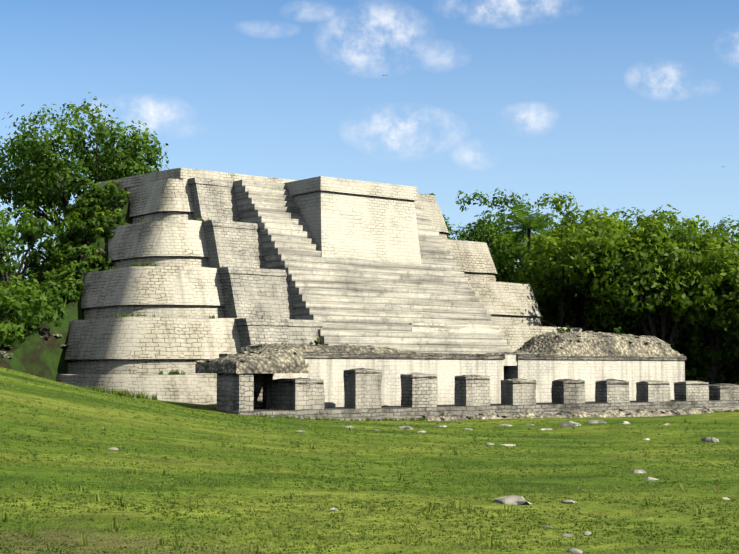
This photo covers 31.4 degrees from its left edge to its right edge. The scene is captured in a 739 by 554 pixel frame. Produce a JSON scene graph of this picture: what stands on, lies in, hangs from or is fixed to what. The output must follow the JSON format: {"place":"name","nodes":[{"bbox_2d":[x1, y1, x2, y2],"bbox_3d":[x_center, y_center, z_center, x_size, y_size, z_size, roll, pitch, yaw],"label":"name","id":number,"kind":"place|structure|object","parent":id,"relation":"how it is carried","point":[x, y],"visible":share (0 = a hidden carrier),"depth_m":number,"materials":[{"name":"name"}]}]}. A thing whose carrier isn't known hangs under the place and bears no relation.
{"place":"outdoors","nodes":[
{"label":"outdoors","id":0,"kind":"place"},
{"bbox_2d":[217,360,253,410],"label":"building end walls","id":1,"kind":"structure","parent":0,"point":[235,392],"depth_m":65.65,"materials":[{"name":"beige stone"}]},
{"bbox_2d":[219,354,265,407],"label":"wall","id":2,"kind":"structure","parent":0,"point":[259,390],"depth_m":70.24,"materials":[{"name":"beige stone"}]},
{"bbox_2d":[0,217,738,553],"bbox_3d":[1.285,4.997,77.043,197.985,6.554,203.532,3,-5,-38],"label":"ground","id":3,"kind":"structure","parent":0,"point":[139,530],"depth_m":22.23,"materials":[{"name":"green plant"}]},
{"bbox_2d":[0,185,132,380],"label":"earth mound","id":4,"kind":"object","parent":3,"relation":"on","point":[36,354],"visible":0.04,"depth_m":82.98,"materials":[{"name":"green plant"}]},
{"bbox_2d":[0,197,112,358],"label":"mound rocks","id":5,"kind":"object","parent":4,"relation":"on","point":[9,356],"visible":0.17,"depth_m":83.39,"materials":[{"name":"grey stone"}]},
{"bbox_2d":[56,179,582,405],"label":"pyramid terraces","id":6,"kind":"object","parent":3,"relation":"on","point":[177,291],"visible":0.38,"depth_m":83.39,"materials":[{"name":"beige stone"}]},
{"bbox_2d":[188,177,322,346],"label":"pyramid stair side panels","id":7,"kind":"object","parent":6,"relation":"on","point":[250,298],"visible":0.77,"depth_m":85.49,"materials":[{"name":"beige stone"}]},
{"bbox_2d":[97,168,435,201],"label":"summit platform","id":8,"kind":"structure","parent":6,"relation":"on","point":[174,173],"depth_m":93.24,"materials":[{"name":"beige stone"}]},
{"bbox_2d":[227,180,510,353],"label":"staircase","id":9,"kind":"structure","parent":6,"relation":"on","point":[359,302],"depth_m":89.83,"materials":[{"name":"beige stone"}]},
{"bbox_2d":[284,176,420,262],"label":"pyramid block","id":10,"kind":"structure","parent":9,"relation":"on","point":[354,225],"depth_m":92.22,"materials":[{"name":"beige stone"}]},
{"bbox_2d":[108,420,729,552],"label":"limestone rocks","id":11,"kind":"object","parent":3,"relation":"on","point":[515,500],"visible":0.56,"depth_m":28.32,"materials":[{"name":"beige stone"}]},
{"bbox_2d":[298,406,738,420],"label":"building platform step","id":12,"kind":"object","parent":3,"relation":"on","point":[716,408],"visible":0.12,"depth_m":73.45,"materials":[{"name":"beige stone"}]},
{"bbox_2d":[0,92,738,384],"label":"tree","id":13,"kind":"object","parent":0,"point":[29,304],"depth_m":102.64,"materials":[{"name":"green plant"}]},
{"bbox_2d":[0,0,738,285],"label":"sky","id":14,"kind":"structure","parent":0,"point":[612,104],"materials":[{"name":"blue"}]},
{"bbox_2d":[266,355,684,407],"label":"building wall","id":15,"kind":"structure","parent":0,"point":[543,373],"depth_m":80.06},
{"bbox_2d":[303,352,685,359],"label":"wall cornice","id":16,"kind":"structure","parent":15,"relation":"attached to","point":[457,356],"depth_m":78.83,"materials":[{"name":"grey stone"}]},
{"label":"ground","id":17,"kind":"structure","parent":0,"visible":0},
{"bbox_2d":[2,179,738,381],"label":"trees","id":18,"kind":"object","parent":17,"relation":"on","point":[574,250],"visible":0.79,"depth_m":99.39,"materials":[{"name":"green plant"}]},
{"bbox_2d":[217,400,738,417],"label":"stone plinth","id":19,"kind":"structure","parent":17,"relation":"on","point":[393,410],"depth_m":73.80,"materials":[{"name":"stone"}]},
{"bbox_2d":[195,331,713,420],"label":"roof rubble","id":20,"kind":"structure","parent":19,"relation":"on","point":[278,358],"depth_m":76.09,"materials":[{"name":"grey stone"}]},
{"bbox_2d":[270,368,738,409],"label":"pillars","id":21,"kind":"structure","parent":19,"relation":"on","point":[362,390],"depth_m":75.06,"materials":[{"name":"beige stone"}]},
{"bbox_2d":[272,368,738,387],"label":"pillar caps","id":22,"kind":"object","parent":21,"relation":"on","point":[514,380],"visible":0.46,"depth_m":77.58,"materials":[{"name":"grey stone"}]}
]}

